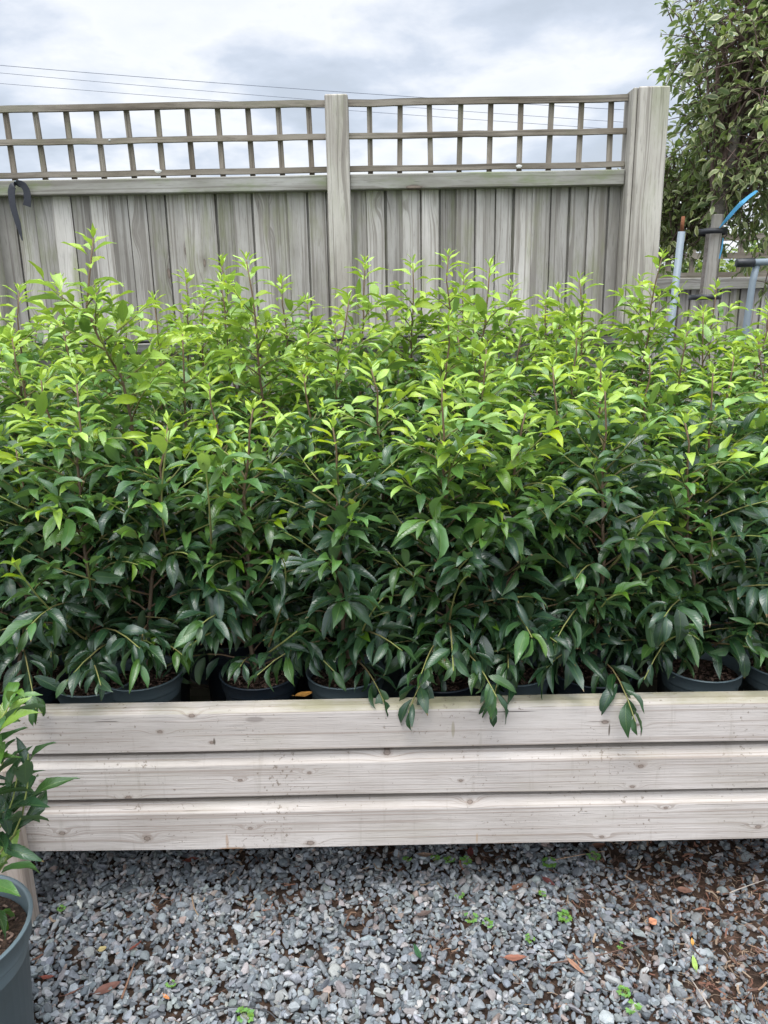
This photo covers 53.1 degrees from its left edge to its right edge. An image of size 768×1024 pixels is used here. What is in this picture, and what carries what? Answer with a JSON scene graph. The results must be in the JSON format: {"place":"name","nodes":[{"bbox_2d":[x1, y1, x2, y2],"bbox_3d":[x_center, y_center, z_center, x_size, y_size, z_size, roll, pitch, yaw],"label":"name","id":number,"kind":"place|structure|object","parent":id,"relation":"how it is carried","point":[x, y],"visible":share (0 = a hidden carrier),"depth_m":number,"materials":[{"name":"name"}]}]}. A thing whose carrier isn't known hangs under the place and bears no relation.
{"place":"outdoors","nodes":[
{"label":"outdoors","id":0,"kind":"place"},
{"bbox_2d":[0,65,671,112],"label":"overhead cable","id":1,"kind":"object","parent":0,"point":[276,87],"visible":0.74,"depth_m":28.81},
{"bbox_2d":[0,83,679,133],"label":"overhead cable","id":2,"kind":"object","parent":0,"point":[320,108],"visible":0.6,"depth_m":28.95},
{"bbox_2d":[4,73,678,125],"bbox_3d":[0.349,-15.582,28.956,43.386,3.713,0.018,-1,15,0],"label":"overhead cable","id":3,"kind":"object","parent":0,"point":[295,98],"visible":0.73,"depth_m":28.90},
{"bbox_2d":[0,0,767,271],"label":"sky","id":4,"kind":"structure","parent":0,"point":[415,48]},
{"bbox_2d":[29,838,767,1023],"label":"gravel","id":5,"kind":"structure","parent":0,"point":[413,1004],"depth_m":1.87,"materials":[{"name":"grey gravel"}]},
{"bbox_2d":[0,682,79,1023],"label":"potted laurel","id":6,"kind":"object","parent":5,"relation":"on","point":[16,912],"visible":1,"depth_m":1.47,"materials":[{"name":"green plant"}]},
{"bbox_2d":[89,981,120,994],"bbox_3d":[-0.628,1.074,1.729,0.070,0.008,0.026,-11,18,-32],"label":"fallen leaf","id":7,"kind":"object","parent":5,"relation":"on","point":[103,989],"visible":1,"depth_m":1.73,"materials":[{"name":"brown plant"}]},
{"bbox_2d":[121,963,134,998],"bbox_3d":[-0.584,1.069,1.752,0.005,0.006,0.093,-1,15,0],"label":"twig","id":8,"kind":"object","parent":5,"relation":"on","point":[124,990],"visible":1,"depth_m":1.74,"materials":[{"name":"brown wood"}]},
{"bbox_2d":[236,1006,253,1022],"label":"seedling","id":9,"kind":"object","parent":5,"relation":"on","point":[250,1013],"visible":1,"depth_m":1.66,"materials":[{"name":"green plant"}]},
{"bbox_2d":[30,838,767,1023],"bbox_3d":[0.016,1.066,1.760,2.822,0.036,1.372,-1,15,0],"label":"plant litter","id":10,"kind":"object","parent":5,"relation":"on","point":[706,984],"visible":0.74,"depth_m":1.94,"materials":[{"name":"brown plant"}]},
{"bbox_2d":[417,910,431,915],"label":"fallen leaf","id":11,"kind":"object","parent":5,"relation":"on","point":[423,912],"visible":1,"depth_m":1.93,"materials":[{"name":"beige plant"}]},
{"bbox_2d":[464,912,477,922],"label":"seedling","id":12,"kind":"object","parent":5,"relation":"on","point":[473,920],"visible":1,"depth_m":1.91,"materials":[{"name":"green plant"}]},
{"bbox_2d":[500,954,526,960],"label":"fallen leaf","id":13,"kind":"object","parent":5,"relation":"on","point":[512,957],"visible":1,"depth_m":1.79,"materials":[{"name":"brown plant"}]},
{"bbox_2d":[508,883,522,890],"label":"fallen leaf","id":14,"kind":"object","parent":5,"relation":"on","point":[514,887],"visible":1,"depth_m":2.01,"materials":[{"name":"brown plant"}]},
{"bbox_2d":[557,909,571,922],"bbox_3d":[0.450,1.008,1.907,0.040,0.022,0.041,-1,15,0],"label":"seedling","id":15,"kind":"object","parent":5,"relation":"on","point":[564,913],"visible":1,"depth_m":1.91,"materials":[{"name":"green plant"}]},
{"bbox_2d":[565,954,584,973],"bbox_3d":[0.440,1.041,1.769,0.057,0.016,0.010,13,21,43],"label":"fallen leaf","id":16,"kind":"object","parent":5,"relation":"on","point":[575,965],"visible":1,"depth_m":1.77,"materials":[{"name":"brown plant"}]},
{"bbox_2d":[586,850,600,860],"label":"seedling","id":17,"kind":"object","parent":5,"relation":"on","point":[590,856],"visible":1,"depth_m":2.11,"materials":[{"name":"green plant"}]},
{"bbox_2d":[550,941,645,963],"bbox_3d":[0.507,1.036,1.802,0.248,0.005,0.012,-5,15,-13],"label":"twig","id":18,"kind":"object","parent":5,"relation":"on","point":[595,955],"visible":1,"depth_m":1.79,"materials":[{"name":"brown wood"}]},
{"bbox_2d":[625,999,642,1013],"bbox_3d":[0.537,1.074,1.659,0.037,0.019,0.034,-13,19,-39],"label":"seedling","id":19,"kind":"object","parent":5,"relation":"on","point":[638,1006],"visible":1,"depth_m":1.66,"materials":[{"name":"green plant"}]},
{"bbox_2d":[675,886,692,892],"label":"fallen leaf","id":20,"kind":"object","parent":5,"relation":"on","point":[683,889],"visible":1,"depth_m":1.99,"materials":[{"name":"brown plant"}]},
{"bbox_2d":[692,956,697,971],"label":"fallen leaf","id":21,"kind":"object","parent":5,"relation":"on","point":[694,964],"visible":1,"depth_m":1.77,"materials":[{"name":"plant"}]},
{"bbox_2d":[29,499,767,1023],"bbox_3d":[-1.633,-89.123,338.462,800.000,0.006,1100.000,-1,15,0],"label":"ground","id":22,"kind":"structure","parent":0,"point":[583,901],"depth_m":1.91,"materials":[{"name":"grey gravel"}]},
{"bbox_2d":[0,86,669,525],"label":"timber fence","id":23,"kind":"object","parent":22,"relation":"on","point":[312,234],"visible":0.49,"depth_m":3.66,"materials":[{"name":"grey wood"}]},
{"bbox_2d":[8,180,30,240],"bbox_3d":[-1.690,-1.404,3.577,0.105,0.263,0.030,-1,15,0],"label":"strap","id":24,"kind":"object","parent":23,"relation":"hanging from","point":[23,185],"visible":1,"depth_m":3.57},
{"bbox_2d":[9,332,613,346],"bbox_3d":[-0.356,-0.839,3.718,2.948,0.026,0.018,-1,15,0],"label":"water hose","id":25,"kind":"object","parent":23,"relation":"attached to","point":[339,339],"visible":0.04,"depth_m":3.71,"materials":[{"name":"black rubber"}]},
{"bbox_2d":[0,662,767,923],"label":"nursery bench","id":26,"kind":"object","parent":22,"relation":"on","point":[200,770],"visible":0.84,"depth_m":1.87,"materials":[{"name":"grey wood"}]},
{"bbox_2d":[0,458,45,657],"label":"potted laurel","id":27,"kind":"object","parent":26,"relation":"on","point":[4,565],"visible":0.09,"depth_m":1.99,"materials":[{"name":"green plant"}]},
{"bbox_2d":[0,329,48,578],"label":"potted laurel","id":28,"kind":"object","parent":26,"relation":"on","point":[4,406],"visible":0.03,"depth_m":2.87,"materials":[{"name":"green plant"}]},
{"bbox_2d":[0,414,59,650],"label":"potted laurel","id":29,"kind":"object","parent":26,"relation":"on","point":[5,425],"visible":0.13,"depth_m":2.12,"materials":[{"name":"green plant"}]},
{"bbox_2d":[0,326,74,603],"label":"potted laurel","id":30,"kind":"object","parent":26,"relation":"on","point":[24,368],"visible":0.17,"depth_m":2.30,"materials":[{"name":"green plant"}]},
{"bbox_2d":[0,283,83,596],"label":"potted laurel","id":31,"kind":"object","parent":26,"relation":"on","point":[21,357],"visible":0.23,"depth_m":2.54,"materials":[{"name":"green plant"}]},
{"bbox_2d":[3,314,94,487],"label":"potted laurel","id":32,"kind":"object","parent":26,"relation":"on","point":[28,347],"visible":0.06,"depth_m":3.12,"materials":[{"name":"plant"}]},
{"bbox_2d":[0,436,105,725],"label":"potted laurel","id":33,"kind":"object","parent":26,"relation":"on","point":[24,667],"visible":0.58,"depth_m":1.90,"materials":[{"name":"plant"}]},
{"bbox_2d":[20,273,117,569],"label":"potted laurel","id":34,"kind":"object","parent":26,"relation":"on","point":[40,303],"visible":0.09,"depth_m":2.82,"materials":[{"name":"green plant"}]},
{"bbox_2d":[0,365,173,669],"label":"potted laurel","id":35,"kind":"object","parent":26,"relation":"on","point":[41,403],"visible":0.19,"depth_m":2.02,"materials":[{"name":"green plant"}]},
{"bbox_2d":[27,322,160,592],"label":"potted laurel","id":36,"kind":"object","parent":26,"relation":"on","point":[73,360],"visible":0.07,"depth_m":2.56,"materials":[{"name":"plant"}]},
{"bbox_2d":[59,285,141,547],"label":"potted laurel","id":37,"kind":"object","parent":26,"relation":"on","point":[110,319],"visible":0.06,"depth_m":3.10,"materials":[{"name":"plant"}]},
{"bbox_2d":[45,346,160,659],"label":"potted laurel","id":38,"kind":"object","parent":26,"relation":"on","point":[116,389],"visible":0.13,"depth_m":2.35,"materials":[{"name":"plant"}]},
{"bbox_2d":[0,369,209,703],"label":"potted laurel","id":39,"kind":"object","parent":26,"relation":"on","point":[88,688],"visible":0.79,"depth_m":1.84,"materials":[{"name":"green plant"}]},
{"bbox_2d":[21,223,206,701],"bbox_3d":[-0.685,-0.063,2.121,0.583,1.389,0.531,7,17,26],"label":"potted laurel","id":40,"kind":"object","parent":26,"relation":"on","point":[121,311],"visible":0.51,"depth_m":2.01,"materials":[{"name":"plant"}]},
{"bbox_2d":[78,307,174,590],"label":"potted laurel","id":41,"kind":"object","parent":26,"relation":"on","point":[135,345],"visible":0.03,"depth_m":2.84,"materials":[{"name":"green plant"}]},
{"bbox_2d":[31,410,246,702],"bbox_3d":[-0.592,0.218,1.936,0.568,0.938,0.514,-8,16,-23],"label":"potted laurel","id":42,"kind":"object","parent":26,"relation":"on","point":[149,686],"visible":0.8,"depth_m":1.86,"materials":[{"name":"green plant"}]},
{"bbox_2d":[106,290,221,623],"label":"potted laurel","id":43,"kind":"object","parent":26,"relation":"on","point":[131,351],"visible":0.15,"depth_m":2.54,"materials":[{"name":"plant"}]},
{"bbox_2d":[112,323,242,684],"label":"potted laurel","id":44,"kind":"object","parent":26,"relation":"on","point":[175,389],"visible":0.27,"depth_m":2.27,"materials":[{"name":"green plant"}]},
{"bbox_2d":[134,266,237,553],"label":"potted laurel","id":45,"kind":"object","parent":26,"relation":"on","point":[165,349],"visible":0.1,"depth_m":3.04,"materials":[{"name":"green plant"}]},
{"bbox_2d":[164,291,263,559],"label":"potted laurel","id":46,"kind":"object","parent":26,"relation":"on","point":[204,349],"visible":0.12,"depth_m":2.84,"materials":[{"name":"plant"}]},
{"bbox_2d":[127,372,305,700],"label":"potted laurel","id":47,"kind":"object","parent":26,"relation":"on","point":[217,692],"visible":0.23,"depth_m":2.13,"materials":[{"name":"plant"}]},
{"bbox_2d":[186,253,290,562],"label":"potted laurel","id":48,"kind":"object","parent":26,"relation":"on","point":[229,279],"visible":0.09,"depth_m":3.03,"materials":[{"name":"green plant"}]},
{"bbox_2d":[191,271,302,618],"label":"potted laurel","id":49,"kind":"object","parent":26,"relation":"on","point":[224,343],"visible":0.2,"depth_m":2.56,"materials":[{"name":"plant"}]},
{"bbox_2d":[131,396,374,700],"bbox_3d":[-0.349,0.193,1.960,0.649,0.966,0.537,-1,15,0],"label":"potted laurel","id":50,"kind":"object","parent":26,"relation":"on","point":[235,673],"visible":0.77,"depth_m":1.89,"materials":[{"name":"plant"}]},
{"bbox_2d":[189,250,334,653],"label":"potted laurel","id":51,"kind":"object","parent":26,"relation":"on","point":[250,305],"visible":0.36,"depth_m":2.31,"materials":[{"name":"plant"}]},
{"bbox_2d":[234,273,339,551],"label":"potted laurel","id":52,"kind":"object","parent":26,"relation":"on","point":[289,304],"visible":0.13,"depth_m":2.87,"materials":[{"name":"green plant"}]},
{"bbox_2d":[292,691,311,696],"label":"fallen leaf","id":53,"kind":"object","parent":26,"relation":"on","point":[303,694],"visible":1,"depth_m":1.93,"materials":[{"name":"plant"}]},
{"bbox_2d":[239,322,390,615],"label":"potted laurel","id":54,"kind":"object","parent":26,"relation":"on","point":[304,335],"visible":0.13,"depth_m":2.55,"materials":[{"name":"plant"}]},
{"bbox_2d":[235,362,397,699],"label":"potted laurel","id":55,"kind":"object","parent":26,"relation":"on","point":[302,682],"visible":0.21,"depth_m":2.10,"materials":[{"name":"plant"}]},
{"bbox_2d":[268,293,365,540],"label":"potted laurel","id":56,"kind":"object","parent":26,"relation":"on","point":[318,324],"visible":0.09,"depth_m":3.10,"materials":[{"name":"plant"}]},
{"bbox_2d":[266,290,396,621],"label":"potted laurel","id":57,"kind":"object","parent":26,"relation":"on","point":[342,355],"visible":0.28,"depth_m":2.30,"materials":[{"name":"plant"}]},
{"bbox_2d":[302,318,397,564],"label":"potted laurel","id":58,"kind":"object","parent":26,"relation":"on","point":[332,326],"visible":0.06,"depth_m":2.81,"materials":[{"name":"plant"}]},
{"bbox_2d":[244,412,458,716],"bbox_3d":[-0.105,0.208,1.966,0.541,0.926,0.612,-6,16,-17],"label":"potted laurel","id":59,"kind":"object","parent":26,"relation":"on","point":[361,673],"visible":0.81,"depth_m":1.88,"materials":[{"name":"green plant"}]},
{"bbox_2d":[301,255,422,612],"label":"potted laurel","id":60,"kind":"object","parent":26,"relation":"on","point":[355,391],"visible":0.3,"depth_m":2.54,"materials":[{"name":"plant"}]},
{"bbox_2d":[292,358,460,697],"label":"potted laurel","id":61,"kind":"object","parent":26,"relation":"on","point":[395,677],"visible":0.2,"depth_m":2.07,"materials":[{"name":"green plant"}]},
{"bbox_2d":[361,297,427,561],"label":"potted laurel","id":62,"kind":"object","parent":26,"relation":"on","point":[382,354],"visible":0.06,"depth_m":3.09,"materials":[{"name":"plant"}]},
{"bbox_2d":[355,254,453,587],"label":"potted laurel","id":63,"kind":"object","parent":26,"relation":"on","point":[422,301],"visible":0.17,"depth_m":2.73,"materials":[{"name":"green plant"}]},
{"bbox_2d":[372,308,507,618],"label":"potted laurel","id":64,"kind":"object","parent":26,"relation":"on","point":[439,362],"visible":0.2,"depth_m":2.32,"materials":[{"name":"green plant"}]},
{"bbox_2d":[386,321,498,617],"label":"potted laurel","id":65,"kind":"object","parent":26,"relation":"on","point":[432,363],"visible":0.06,"depth_m":2.61,"materials":[{"name":"green plant"}]},
{"bbox_2d":[347,371,556,730],"bbox_3d":[0.183,0.159,1.935,0.558,1.025,0.568,10,18,35],"label":"potted laurel","id":66,"kind":"object","parent":26,"relation":"on","point":[428,675],"visible":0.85,"depth_m":1.83,"materials":[{"name":"plant"}]},
{"bbox_2d":[415,268,500,555],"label":"potted laurel","id":67,"kind":"object","parent":26,"relation":"on","point":[425,331],"visible":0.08,"depth_m":3.07,"materials":[{"name":"plant"}]},
{"bbox_2d":[405,247,536,558],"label":"potted laurel","id":68,"kind":"object","parent":26,"relation":"on","point":[454,303],"visible":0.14,"depth_m":2.74,"materials":[{"name":"plant"}]},
{"bbox_2d":[374,336,577,654],"bbox_3d":[0.270,0.058,2.180,0.585,1.091,0.489,2,15,10],"label":"potted laurel","id":69,"kind":"object","parent":26,"relation":"on","point":[473,400],"visible":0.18,"depth_m":2.07,"materials":[{"name":"green plant"}]},
{"bbox_2d":[415,255,542,617],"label":"potted laurel","id":70,"kind":"object","parent":26,"relation":"on","point":[481,304],"visible":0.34,"depth_m":2.30,"materials":[{"name":"plant"}]},
{"bbox_2d":[464,278,548,555],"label":"potted laurel","id":71,"kind":"object","parent":26,"relation":"on","point":[506,338],"visible":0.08,"depth_m":3.09,"materials":[{"name":"plant"}]},
{"bbox_2d":[460,325,555,588],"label":"potted laurel","id":72,"kind":"object","parent":26,"relation":"on","point":[519,393],"visible":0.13,"depth_m":2.58,"materials":[{"name":"green plant"}]},
{"bbox_2d":[396,397,658,726],"bbox_3d":[0.320,0.187,1.956,0.577,0.955,0.524,-7,16,-22],"label":"potted laurel","id":73,"kind":"object","parent":26,"relation":"on","point":[517,669],"visible":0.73,"depth_m":1.84,"materials":[{"name":"green plant"}]},
{"bbox_2d":[495,289,589,540],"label":"potted laurel","id":74,"kind":"object","parent":26,"relation":"on","point":[532,325],"visible":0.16,"depth_m":2.82,"materials":[{"name":"plant"}]},
{"bbox_2d":[483,356,638,693],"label":"potted laurel","id":75,"kind":"object","parent":26,"relation":"on","point":[547,528],"visible":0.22,"depth_m":2.05,"materials":[{"name":"green plant"}]},
{"bbox_2d":[514,282,621,558],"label":"potted laurel","id":76,"kind":"object","parent":26,"relation":"on","point":[558,287],"visible":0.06,"depth_m":3.09,"materials":[{"name":"plant"}]},
{"bbox_2d":[504,321,640,649],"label":"potted laurel","id":77,"kind":"object","parent":26,"relation":"on","point":[564,385],"visible":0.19,"depth_m":2.33,"materials":[{"name":"plant"}]},
{"bbox_2d":[535,270,649,571],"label":"potted laurel","id":78,"kind":"object","parent":26,"relation":"on","point":[623,355],"visible":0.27,"depth_m":2.53,"materials":[{"name":"plant"}]},
{"bbox_2d":[501,371,709,737],"bbox_3d":[0.559,0.164,1.926,0.482,1.008,0.588,7,17,28],"label":"potted laurel","id":79,"kind":"object","parent":26,"relation":"on","point":[579,671],"visible":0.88,"depth_m":1.87,"materials":[{"name":"plant"}]},
{"bbox_2d":[532,345,683,692],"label":"potted laurel","id":80,"kind":"object","parent":26,"relation":"on","point":[600,407],"visible":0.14,"depth_m":2.08,"materials":[{"name":"green plant"}]},
{"bbox_2d":[549,248,692,565],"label":"potted laurel","id":81,"kind":"object","parent":26,"relation":"on","point":[635,337],"visible":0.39,"depth_m":2.83,"materials":[{"name":"green plant"}]},
{"bbox_2d":[589,273,686,564],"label":"potted laurel","id":82,"kind":"object","parent":26,"relation":"on","point":[614,335],"visible":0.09,"depth_m":3.06,"materials":[{"name":"green plant"}]},
{"bbox_2d":[608,321,734,571],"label":"potted laurel","id":83,"kind":"object","parent":26,"relation":"on","point":[678,363],"visible":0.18,"depth_m":2.55,"materials":[{"name":"plant"}]},
{"bbox_2d":[595,345,750,671],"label":"potted laurel","id":84,"kind":"object","parent":26,"relation":"on","point":[667,397],"visible":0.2,"depth_m":2.32,"materials":[{"name":"plant"}]},
{"bbox_2d":[585,408,767,691],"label":"potted laurel","id":85,"kind":"object","parent":26,"relation":"on","point":[719,669],"visible":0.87,"depth_m":1.89,"materials":[{"name":"green plant"}]},
{"bbox_2d":[585,361,767,691],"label":"potted laurel","id":86,"kind":"object","parent":26,"relation":"on","point":[706,411],"visible":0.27,"depth_m":2.06,"materials":[{"name":"green plant"}]},
{"bbox_2d":[642,304,752,557],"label":"potted laurel","id":87,"kind":"object","parent":26,"relation":"on","point":[707,333],"visible":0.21,"depth_m":2.83,"materials":[{"name":"plant"}]},
{"bbox_2d":[648,345,767,624],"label":"potted laurel","id":88,"kind":"object","parent":26,"relation":"on","point":[749,397],"visible":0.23,"depth_m":2.27,"materials":[{"name":"plant"}]},
{"bbox_2d":[657,278,762,539],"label":"potted laurel","id":89,"kind":"object","parent":26,"relation":"on","point":[713,328],"visible":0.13,"depth_m":3.06,"materials":[{"name":"plant"}]},
{"bbox_2d":[695,374,767,690],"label":"potted laurel","id":90,"kind":"object","parent":26,"relation":"on","point":[746,483],"visible":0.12,"depth_m":2.18,"materials":[{"name":"green plant"}]},
{"bbox_2d":[698,410,767,690],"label":"potted laurel","id":91,"kind":"object","parent":26,"relation":"on","point":[755,679],"visible":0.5,"depth_m":1.96,"materials":[{"name":"green plant"}]},
{"bbox_2d":[703,300,767,562],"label":"potted laurel","id":92,"kind":"object","parent":26,"relation":"on","point":[739,335],"visible":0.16,"depth_m":2.89,"materials":[{"name":"plant"}]},
{"bbox_2d":[713,328,767,584],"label":"potted laurel","id":93,"kind":"object","parent":26,"relation":"on","point":[745,373],"visible":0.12,"depth_m":2.59,"materials":[{"name":"plant"}]},
{"bbox_2d":[721,305,767,564],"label":"potted laurel","id":94,"kind":"object","parent":26,"relation":"on","point":[764,321],"visible":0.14,"depth_m":3.14,"materials":[{"name":"plant"}]},
{"bbox_2d":[542,857,556,867],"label":"seedling","id":95,"kind":"object","parent":22,"relation":"on","point":[550,864],"visible":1,"depth_m":2.09,"materials":[{"name":"green plant"}]},
{"bbox_2d":[616,984,630,997],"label":"seedling","id":96,"kind":"object","parent":22,"relation":"on","point":[627,989],"visible":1,"depth_m":1.70,"materials":[{"name":"green plant"}]},
{"bbox_2d":[653,216,684,492],"bbox_3d":[1.538,-0.608,4.245,0.104,1.925,0.037,-1,15,0],"label":"metal pole","id":97,"kind":"object","parent":22,"relation":"on","point":[679,252],"visible":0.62,"depth_m":4.05,"materials":[{"name":"silver metal"}]},
{"bbox_2d":[617,129,747,404],"bbox_3d":[1.939,-1.179,5.170,0.875,2.534,0.892,-1,15,0],"label":"variegated shrub","id":98,"kind":"object","parent":22,"relation":"on","point":[671,212],"visible":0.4,"depth_m":4.82,"materials":[{"name":"green plant"}]},
{"bbox_2d":[657,259,722,272],"bbox_3d":[3.260,-1.961,8.704,1.659,2.170,1.248,-1,15,0],"label":"garden bush","id":99,"kind":"object","parent":22,"relation":"on","point":[685,270],"visible":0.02,"depth_m":8.37,"materials":[{"name":"green plant"}]},
{"bbox_2d":[685,214,727,503],"bbox_3d":[1.897,-0.748,4.654,0.173,1.971,0.213,-1,15,0],"label":"tree stake","id":100,"kind":"object","parent":22,"relation":"on","point":[715,232],"visible":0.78,"depth_m":4.41,"materials":[{"name":"grey wood"}]},
{"bbox_2d":[647,0,767,516],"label":"variegated tree","id":101,"kind":"object","parent":22,"relation":"on","point":[732,107],"visible":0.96,"depth_m":4.27,"materials":[{"name":"green plant"}]},
{"bbox_2d":[719,190,757,258],"bbox_3d":[1.877,-1.526,4.073,0.208,0.343,0.045,-3,15,-7],"label":"hose","id":102,"kind":"object","parent":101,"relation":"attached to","point":[738,206],"visible":1,"depth_m":4.04,"materials":[{"name":"blue plastic"}]},
{"bbox_2d":[651,233,767,444],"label":"timber fence","id":103,"kind":"object","parent":22,"relation":"on","point":[739,283],"visible":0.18,"depth_m":6.18,"materials":[{"name":"grey wood"}]},
{"bbox_2d":[685,230,766,272],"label":"garden bush","id":104,"kind":"object","parent":22,"relation":"on","point":[726,265],"visible":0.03,"depth_m":8.09,"materials":[{"name":"green plant"}]},
{"bbox_2d":[719,258,767,526],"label":"hand truck frame","id":105,"kind":"object","parent":22,"relation":"on","point":[754,264],"visible":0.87,"depth_m":3.84,"materials":[{"name":"metal"}]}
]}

